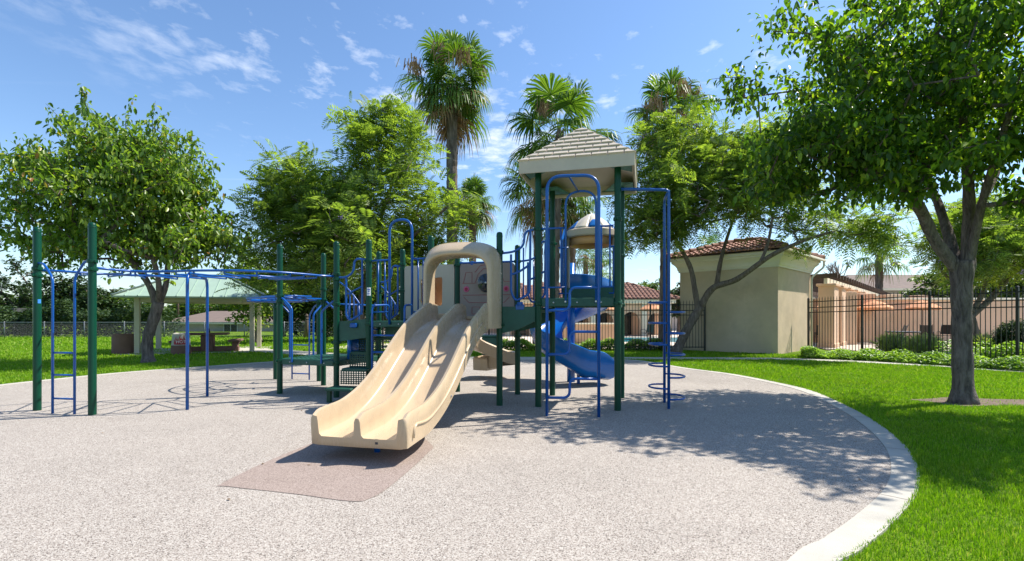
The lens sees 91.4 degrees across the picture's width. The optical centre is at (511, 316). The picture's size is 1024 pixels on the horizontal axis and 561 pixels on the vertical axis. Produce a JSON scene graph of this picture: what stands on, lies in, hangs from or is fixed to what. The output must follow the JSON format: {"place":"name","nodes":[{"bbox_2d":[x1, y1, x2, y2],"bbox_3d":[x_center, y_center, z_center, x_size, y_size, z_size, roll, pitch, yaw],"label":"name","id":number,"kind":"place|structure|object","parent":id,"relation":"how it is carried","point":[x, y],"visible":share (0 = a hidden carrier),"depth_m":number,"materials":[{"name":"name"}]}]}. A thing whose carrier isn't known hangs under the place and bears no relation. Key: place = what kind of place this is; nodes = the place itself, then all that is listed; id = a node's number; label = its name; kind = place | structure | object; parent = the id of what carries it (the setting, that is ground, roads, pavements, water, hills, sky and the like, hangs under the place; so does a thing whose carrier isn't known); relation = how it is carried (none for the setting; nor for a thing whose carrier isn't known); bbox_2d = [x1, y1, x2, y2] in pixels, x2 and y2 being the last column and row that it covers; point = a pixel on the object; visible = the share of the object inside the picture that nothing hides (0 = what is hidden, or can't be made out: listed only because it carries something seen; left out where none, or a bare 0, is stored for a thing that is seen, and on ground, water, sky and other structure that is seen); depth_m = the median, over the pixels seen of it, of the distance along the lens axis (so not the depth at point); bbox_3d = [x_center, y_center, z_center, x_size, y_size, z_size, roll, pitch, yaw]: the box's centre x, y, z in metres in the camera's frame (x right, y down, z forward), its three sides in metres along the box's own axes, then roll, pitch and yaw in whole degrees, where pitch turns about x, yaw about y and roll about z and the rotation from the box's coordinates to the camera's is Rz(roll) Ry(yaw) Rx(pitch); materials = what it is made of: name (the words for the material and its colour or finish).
{"place":"outdoors","nodes":[
{"label":"outdoors","id":0,"kind":"place"},
{"bbox_2d":[265,349,340,355],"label":"shelter path","id":1,"kind":"structure","parent":0,"point":[305,353],"depth_m":19.38,"materials":[{"name":"concrete"}]},
{"bbox_2d":[329,331,678,349],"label":"pool terrace","id":2,"kind":"structure","parent":0,"point":[511,337],"depth_m":33.16,"materials":[{"name":"beige concrete"}]},
{"bbox_2d":[485,283,525,332],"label":"clubhouse","id":3,"kind":"structure","parent":2,"relation":"on","point":[494,330],"depth_m":43.00,"materials":[{"name":"brown paint"}]},
{"bbox_2d":[564,323,613,342],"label":"pool bar wall","id":4,"kind":"structure","parent":2,"relation":"on","point":[592,333],"depth_m":25.75,"materials":[{"name":"beige paint"}]},
{"bbox_2d":[640,324,654,339],"bbox_3d":[8.033,0.880,29.523,0.567,1.008,0.695,0,0,-23],"label":"patio chair","id":5,"kind":"object","parent":2,"relation":"on","point":[648,330],"visible":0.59,"depth_m":29.32,"materials":[{"name":"grey metal"}]},
{"bbox_2d":[640,305,658,337],"bbox_3d":[8.600,0.263,30.500,1.488,2.275,1.488,0,0,26],"label":"patio umbrella","id":6,"kind":"object","parent":2,"relation":"on","point":[652,311],"visible":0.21,"depth_m":30.10,"materials":[{"name":"orange fabric"}]},
{"bbox_2d":[823,260,851,275],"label":"bare tree","id":7,"kind":"object","parent":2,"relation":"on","point":[836,269],"visible":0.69,"depth_m":42.64,"materials":[{"name":"grey plant"}]},
{"bbox_2d":[0,324,1023,560],"bbox_3d":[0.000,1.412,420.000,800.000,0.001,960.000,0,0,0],"label":"lawn ground","id":8,"kind":"structure","parent":0,"point":[869,550],"depth_m":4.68,"materials":[{"name":"plant"}]},
{"bbox_2d":[1,308,42,314],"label":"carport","id":9,"kind":"object","parent":8,"relation":"on","point":[18,309],"visible":0.27,"depth_m":39.80,"materials":[{"name":"grey"}]},
{"bbox_2d":[0,257,67,328],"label":"bushy tree","id":10,"kind":"object","parent":8,"relation":"on","point":[19,302],"visible":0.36,"depth_m":43.21,"materials":[{"name":"green plant"}]},
{"bbox_2d":[16,272,87,332],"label":"bushy tree","id":11,"kind":"object","parent":8,"relation":"on","point":[61,291],"visible":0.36,"depth_m":42.26,"materials":[{"name":"green plant"}]},
{"bbox_2d":[0,297,185,336],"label":"hedge","id":12,"kind":"object","parent":8,"relation":"on","point":[114,316],"visible":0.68,"depth_m":35.82,"materials":[{"name":"green plant"}]},
{"bbox_2d":[65,285,123,332],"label":"bushy tree","id":13,"kind":"object","parent":8,"relation":"on","point":[102,299],"visible":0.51,"depth_m":42.40,"materials":[{"name":"green plant"}]},
{"bbox_2d":[111,333,133,353],"bbox_3d":[-14.695,1.020,18.900,0.726,0.760,0.725,0,0,0],"label":"trash bin","id":14,"kind":"object","parent":8,"relation":"on","point":[121,343],"visible":0.84,"depth_m":18.61,"materials":[{"name":"brown metal"}]},
{"bbox_2d":[101,284,150,331],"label":"bushy tree","id":15,"kind":"object","parent":8,"relation":"on","point":[115,299],"visible":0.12,"depth_m":43.72,"materials":[{"name":"green plant"}]},
{"bbox_2d":[0,83,258,363],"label":"broadleaf tree","id":16,"kind":"object","parent":8,"relation":"on","point":[154,189],"visible":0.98,"depth_m":14.17,"materials":[{"name":"green plant"}]},
{"bbox_2d":[171,333,190,354],"bbox_3d":[-12.389,1.000,18.680,0.640,0.800,0.680,0,0,0],"label":"hot coal bin","id":17,"kind":"object","parent":8,"relation":"on","point":[178,343],"visible":0.88,"depth_m":18.44,"materials":[{"name":"grey concrete"}]},
{"bbox_2d":[163,304,213,318],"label":"bushy tree","id":18,"kind":"object","parent":8,"relation":"on","point":[198,309],"visible":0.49,"depth_m":69.56,"materials":[{"name":"green plant"}]},
{"bbox_2d":[0,322,384,336],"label":"chain link fence","id":19,"kind":"object","parent":8,"relation":"on","point":[141,322],"visible":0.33,"depth_m":34.00,"materials":[{"name":"grey metal"}]},
{"bbox_2d":[0,335,390,383],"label":"grass","id":20,"kind":"structure","parent":8,"relation":"on","point":[122,365],"depth_m":17.33,"materials":[{"name":"green plant"}]},
{"bbox_2d":[120,346,270,354],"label":"shelter slab","id":21,"kind":"structure","parent":8,"relation":"on","point":[246,349],"depth_m":20.40,"materials":[{"name":"concrete"}]},
{"bbox_2d":[110,274,265,353],"bbox_3d":[-12.814,-0.181,20.786,5.189,3.162,4.077,0,0,-22],"label":"picnic shelter","id":22,"kind":"object","parent":21,"relation":"on","point":[139,294],"visible":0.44,"depth_m":19.65,"materials":[{"name":"green metal"}]},
{"bbox_2d":[168,332,243,351],"bbox_3d":[-12.114,1.008,19.900,2.380,0.745,1.300,0,0,-22],"label":"picnic table","id":23,"kind":"object","parent":21,"relation":"on","point":[235,346],"visible":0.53,"depth_m":19.74,"materials":[{"name":"brown concrete"}]},
{"bbox_2d":[0,291,393,324],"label":"woods","id":24,"kind":"object","parent":8,"relation":"on","point":[216,305],"depth_m":78.95,"materials":[{"name":"green plant"}]},
{"bbox_2d":[209,304,247,310],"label":"bushy tree","id":25,"kind":"object","parent":8,"relation":"on","point":[219,308],"visible":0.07,"depth_m":60.77,"materials":[{"name":"green plant"}]},
{"bbox_2d":[216,232,293,342],"bbox_3d":[-13.649,-1.536,26.594,4.948,5.977,4.288,0,0,40],"label":"bushy tree","id":26,"kind":"object","parent":8,"relation":"on","point":[265,315],"visible":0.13,"depth_m":25.94,"materials":[{"name":"green plant"}]},
{"bbox_2d":[171,311,365,330],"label":"house","id":27,"kind":"structure","parent":8,"relation":"on","point":[217,316],"depth_m":48.00,"materials":[{"name":"paint"}]},
{"bbox_2d":[223,324,237,330],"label":"window","id":28,"kind":"structure","parent":27,"relation":"in","point":[225,325],"depth_m":47.93,"materials":[{"name":"grey glass"}]},
{"bbox_2d":[263,259,314,335],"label":"bushy tree","id":29,"kind":"object","parent":8,"relation":"on","point":[285,318],"visible":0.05,"depth_m":35.50,"materials":[{"name":"green plant"}]},
{"bbox_2d":[303,314,307,337],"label":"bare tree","id":30,"kind":"object","parent":8,"relation":"on","point":[306,328],"depth_m":32.93,"materials":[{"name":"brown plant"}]},
{"bbox_2d":[276,261,347,339],"bbox_3d":[-11.578,-1.063,29.708,4.969,5.406,4.797,0,0,0],"label":"bushy tree","id":31,"kind":"object","parent":8,"relation":"on","point":[306,307],"visible":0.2,"depth_m":29.26,"materials":[{"name":"green plant"}]},
{"bbox_2d":[293,307,395,335],"bbox_3d":[-9.993,0.195,36.197,11.412,2.779,2.855,0,0,0],"label":"hedge","id":32,"kind":"object","parent":8,"relation":"on","point":[326,325],"visible":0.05,"depth_m":35.58,"materials":[{"name":"green plant"}]},
{"bbox_2d":[214,88,484,319],"bbox_3d":[-5.590,-3.178,17.630,9.026,9.279,6.777,0,0,30],"label":"jacaranda tree","id":33,"kind":"object","parent":8,"relation":"on","point":[345,210],"visible":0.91,"depth_m":16.36,"materials":[{"name":"green plant"}]},
{"bbox_2d":[326,274,399,340],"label":"bushy tree","id":34,"kind":"object","parent":8,"relation":"on","point":[330,312],"visible":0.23,"depth_m":28.37,"materials":[{"name":"green plant"}]},
{"bbox_2d":[0,360,890,560],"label":"playground surface","id":35,"kind":"object","parent":8,"relation":"on","point":[711,466],"visible":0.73,"depth_m":4.46,"materials":[{"name":"rubber"}]},
{"bbox_2d":[218,438,432,500],"bbox_3d":[-1.554,1.396,5.186,1.464,0.001,2.644,0,0,10],"label":"repair patch","id":36,"kind":"object","parent":35,"relation":"on","point":[346,473],"visible":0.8,"depth_m":4.50,"materials":[{"name":"brown rubber"}]},
{"bbox_2d":[31,128,685,452],"bbox_3d":[-2.221,-0.842,8.286,9.891,4.523,7.247,0,0,0],"label":"play structure","id":37,"kind":"object","parent":35,"relation":"on","point":[400,396],"visible":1,"depth_m":7.73,"materials":[{"name":"green paint"}]},
{"bbox_2d":[394,27,497,263],"bbox_3d":[-2.494,-5.333,21.249,4.350,13.567,4.118,0,0,36],"label":"fan palm","id":38,"kind":"object","parent":8,"relation":"on","point":[454,111],"visible":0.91,"depth_m":20.69,"materials":[{"name":"green plant"}]},
{"bbox_2d":[0,359,919,560],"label":"kerb","id":39,"kind":"structure","parent":8,"relation":"on","point":[867,522],"depth_m":3.77,"materials":[{"name":"concrete"}]},
{"bbox_2d":[441,173,501,261],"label":"fan palm","id":40,"kind":"object","parent":8,"relation":"on","point":[474,184],"visible":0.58,"depth_m":28.66,"materials":[{"name":"green plant"}]},
{"bbox_2d":[481,335,495,354],"bbox_3d":[-0.760,1.030,17.900,0.700,0.740,0.580,0,0,0],"label":"utility box","id":41,"kind":"object","parent":8,"relation":"on","point":[490,339],"visible":0.27,"depth_m":17.65,"materials":[{"name":"green plastic"}]},
{"bbox_2d":[499,157,578,343],"bbox_3d":[1.495,-3.475,24.884,4.409,9.850,4.042,0,0,-19],"label":"fan palm","id":42,"kind":"object","parent":8,"relation":"on","point":[525,214],"visible":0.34,"depth_m":24.84,"materials":[{"name":"green plant"}]},
{"bbox_2d":[382,300,705,350],"bbox_3d":[1.265,0.360,20.725,13.425,2.080,0.090,0,0,2],"label":"iron fence","id":43,"kind":"object","parent":8,"relation":"on","point":[644,310],"visible":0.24,"depth_m":20.61,"materials":[{"name":"black metal"}]},
{"bbox_2d":[504,73,625,297],"bbox_3d":[2.114,-4.236,20.532,4.988,11.372,4.647,0,0,0],"label":"fan palm","id":44,"kind":"object","parent":8,"relation":"on","point":[566,98],"visible":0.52,"depth_m":19.80,"materials":[{"name":"green plant"}]},
{"bbox_2d":[543,196,611,272],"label":"fan palm","id":45,"kind":"object","parent":8,"relation":"on","point":[572,210],"visible":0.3,"depth_m":25.47,"materials":[{"name":"green plant"}]},
{"bbox_2d":[503,337,670,350],"bbox_3d":[0.810,1.177,21.053,11.800,0.624,1.055,0,0,0],"label":"ground cover","id":46,"kind":"object","parent":8,"relation":"on","point":[507,342],"visible":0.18,"depth_m":20.79,"materials":[{"name":"green plant"}]},
{"bbox_2d":[576,248,606,276],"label":"fan palm","id":47,"kind":"object","parent":8,"relation":"on","point":[585,263],"visible":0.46,"depth_m":47.75,"materials":[{"name":"green plant"}]},
{"bbox_2d":[588,248,611,279],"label":"fan palm","id":48,"kind":"object","parent":8,"relation":"on","point":[605,261],"visible":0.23,"depth_m":51.79,"materials":[{"name":"green plant"}]},
{"bbox_2d":[638,278,659,289],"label":"bushy tree","id":49,"kind":"object","parent":8,"relation":"on","point":[654,286],"visible":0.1,"depth_m":51.63,"materials":[{"name":"green plant"}]},
{"bbox_2d":[659,282,679,331],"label":"bushy tree","id":50,"kind":"object","parent":8,"relation":"on","point":[675,292],"visible":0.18,"depth_m":43.73,"materials":[{"name":"green plant"}]},
{"bbox_2d":[623,65,725,349],"bbox_3d":[6.975,-4.638,21.287,3.736,12.177,4.373,0,0,-38],"label":"fan palm","id":51,"kind":"object","parent":8,"relation":"on","point":[684,92],"visible":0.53,"depth_m":20.98,"materials":[{"name":"green plant"}]},
{"bbox_2d":[696,230,723,245],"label":"fan palm","id":52,"kind":"object","parent":8,"relation":"on","point":[712,239],"visible":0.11,"depth_m":41.76,"materials":[{"name":"green plant"}]},
{"bbox_2d":[666,236,825,353],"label":"pump house","id":53,"kind":"structure","parent":8,"relation":"on","point":[762,308],"depth_m":19.84,"materials":[{"name":"paint"}]},
{"bbox_2d":[603,102,928,352],"bbox_3d":[8.315,-3.329,17.860,9.882,9.728,6.586,0,0,0],"label":"jacaranda tree","id":54,"kind":"object","parent":8,"relation":"on","point":[708,161],"visible":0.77,"depth_m":17.66,"materials":[{"name":"green plant"}]},
{"bbox_2d":[694,0,1023,404],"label":"broadleaf tree","id":55,"kind":"object","parent":8,"relation":"on","point":[865,143],"visible":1,"depth_m":7.44,"materials":[{"name":"green plant"}]},
{"bbox_2d":[846,233,912,290],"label":"fan palm","id":56,"kind":"object","parent":8,"relation":"on","point":[878,268],"visible":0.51,"depth_m":39.81,"materials":[{"name":"green plant"}]},
{"bbox_2d":[870,330,910,351],"bbox_3d":[14.258,0.962,18.783,1.395,1.085,1.504,0,0,0],"label":"wispy shrub","id":57,"kind":"object","parent":8,"relation":"on","point":[888,342],"visible":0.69,"depth_m":18.63,"materials":[{"name":"green plant"}]},
{"bbox_2d":[803,356,1014,369],"bbox_3d":[13.627,1.424,13.452,2.151,0.060,11.218,0,0,-38],"label":"planting bed","id":58,"kind":"object","parent":8,"relation":"on","point":[878,361],"visible":0.12,"depth_m":15.55,"materials":[{"name":"brown soil"}]},
{"bbox_2d":[799,345,1023,370],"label":"ground cover","id":59,"kind":"object","parent":58,"relation":"on","point":[980,361],"visible":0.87,"depth_m":15.15,"materials":[{"name":"green plant"}]},
{"bbox_2d":[935,339,1023,358],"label":"shrub","id":60,"kind":"object","parent":58,"relation":"on","point":[998,348],"visible":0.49,"depth_m":15.00,"materials":[{"name":"green plant"}]},
{"bbox_2d":[807,286,1023,357],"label":"iron fence","id":61,"kind":"object","parent":8,"relation":"on","point":[1017,300],"visible":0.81,"depth_m":16.40,"materials":[{"name":"black metal"}]},
{"bbox_2d":[899,332,950,353],"bbox_3d":[14.425,0.980,17.531,1.568,1.054,1.455,0,0,0],"label":"wispy shrub","id":62,"kind":"object","parent":8,"relation":"on","point":[919,342],"visible":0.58,"depth_m":17.31,"materials":[{"name":"green plant"}]},
{"bbox_2d":[898,270,1014,297],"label":"bushy tree","id":63,"kind":"object","parent":8,"relation":"on","point":[929,282],"visible":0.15,"depth_m":34.23,"materials":[{"name":"green plant"}]},
{"bbox_2d":[911,397,1023,405],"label":"bare earth","id":64,"kind":"structure","parent":8,"relation":"on","point":[989,401],"depth_m":8.24,"materials":[{"name":"brown soil"}]},
{"bbox_2d":[973,331,997,353],"bbox_3d":[15.888,1.045,16.764,1.560,1.167,1.367,0,0,0],"label":"wispy shrub","id":65,"kind":"object","parent":8,"relation":"on","point":[982,337],"visible":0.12,"depth_m":16.70,"materials":[{"name":"green plant"}]},
{"bbox_2d":[973,276,1023,297],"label":"bushy tree","id":66,"kind":"object","parent":8,"relation":"on","point":[1020,284],"visible":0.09,"depth_m":31.58,"materials":[{"name":"green plant"}]},
{"bbox_2d":[991,318,1023,347],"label":"round hedge","id":67,"kind":"object","parent":8,"relation":"on","point":[998,334],"visible":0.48,"depth_m":15.28,"materials":[{"name":"green plant"}]},
{"bbox_2d":[0,0,1023,306],"label":"sky","id":68,"kind":"structure","parent":0,"point":[234,74],"materials":[{"name":"blue"}]},
{"bbox_2d":[505,282,679,335],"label":"pool house","id":69,"kind":"structure","parent":0,"point":[634,292],"depth_m":36.06,"materials":[{"name":"beige paint"}]},
{"bbox_2d":[600,313,606,322],"bbox_3d":[6.700,0.400,37.660,0.900,1.900,0.040,0,0,0],"label":"window","id":70,"kind":"structure","parent":69,"relation":"in","point":[603,313],"depth_m":37.64,"materials":[{"name":"grey"}]},
{"bbox_2d":[624,312,630,334],"bbox_3d":[8.550,0.400,37.660,0.900,1.900,0.040,0,0,0],"label":"window","id":71,"kind":"structure","parent":69,"relation":"in","point":[628,312],"depth_m":37.64,"materials":[{"name":"grey"}]},
{"bbox_2d":[648,313,654,334],"bbox_3d":[10.300,0.400,37.660,0.900,1.900,0.040,0,0,0],"label":"window","id":72,"kind":"structure","parent":69,"relation":"in","point":[654,313],"depth_m":37.64,"materials":[{"name":"grey"}]},
{"bbox_2d":[672,317,676,330],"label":"window","id":73,"kind":"structure","parent":69,"relation":"in","point":[675,324],"depth_m":50.00,"materials":[{"name":"paint"}]},
{"bbox_2d":[624,337,676,341],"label":"pool water","id":74,"kind":"structure","parent":0,"point":[646,338],"depth_m":31.37,"materials":[{"name":"teal liquid"}]},
{"bbox_2d":[469,357,1023,371],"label":"garden path","id":75,"kind":"structure","parent":0,"point":[876,362],"depth_m":16.33,"materials":[{"name":"concrete"}]},
{"bbox_2d":[844,275,974,296],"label":"house","id":76,"kind":"structure","parent":0,"point":[896,286],"depth_m":49.47,"materials":[{"name":"grey paint"}]},
{"bbox_2d":[813,342,1005,356],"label":"patio paving","id":77,"kind":"structure","parent":0,"point":[847,346],"depth_m":22.46,"materials":[{"name":"beige concrete"}]},
{"bbox_2d":[811,273,931,347],"bbox_3d":[22.913,-0.300,32.440,6.785,3.400,27.100,0,0,41],"label":"pergola","id":78,"kind":"object","parent":77,"relation":"on","point":[828,287],"visible":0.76,"depth_m":24.09,"materials":[{"name":"beige paint"}]},
{"bbox_2d":[857,300,892,342],"bbox_3d":[18.900,0.263,26.000,1.488,2.275,1.488,0,0,-36],"label":"patio umbrella","id":79,"kind":"object","parent":77,"relation":"on","point":[877,306],"visible":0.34,"depth_m":25.56,"materials":[{"name":"orange fabric"}]},
{"bbox_2d":[887,331,920,334],"bbox_3d":[17.200,1.020,22.000,1.280,0.760,1.280,0,0,0],"label":"patio table","id":80,"kind":"object","parent":77,"relation":"on","point":[904,332],"visible":0.45,"depth_m":21.62,"materials":[{"name":"grey metal"}]},
{"bbox_2d":[813,298,1023,341],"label":"patio wall","id":81,"kind":"structure","parent":77,"relation":"on","point":[998,314],"depth_m":27.13,"materials":[{"name":"beige paint"}]},
{"bbox_2d":[904,300,941,324],"bbox_3d":[21.300,0.263,25.900,1.488,2.275,1.488,0,0,2],"label":"patio umbrella","id":82,"kind":"object","parent":77,"relation":"on","point":[919,306],"visible":0.59,"depth_m":25.55,"materials":[{"name":"orange fabric"}]},
{"bbox_2d":[920,324,932,335],"bbox_3d":[20.846,0.880,25.136,0.567,1.008,0.695,0,0,40],"label":"patio chair","id":83,"kind":"object","parent":77,"relation":"on","point":[923,328],"visible":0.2,"depth_m":24.94,"materials":[{"name":"brown metal"}]},
{"bbox_2d":[937,324,950,343],"bbox_3d":[22.268,0.880,25.649,0.695,1.008,0.567,0,0,-36],"label":"patio chair","id":84,"kind":"object","parent":77,"relation":"on","point":[945,329],"visible":0.51,"depth_m":25.79,"materials":[{"name":"brown metal"}]},
{"bbox_2d":[897,187,1023,336],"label":"jacaranda tree","id":85,"kind":"object","parent":77,"relation":"on","point":[1000,250],"visible":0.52,"depth_m":18.54,"materials":[{"name":"green plant"}]}
]}

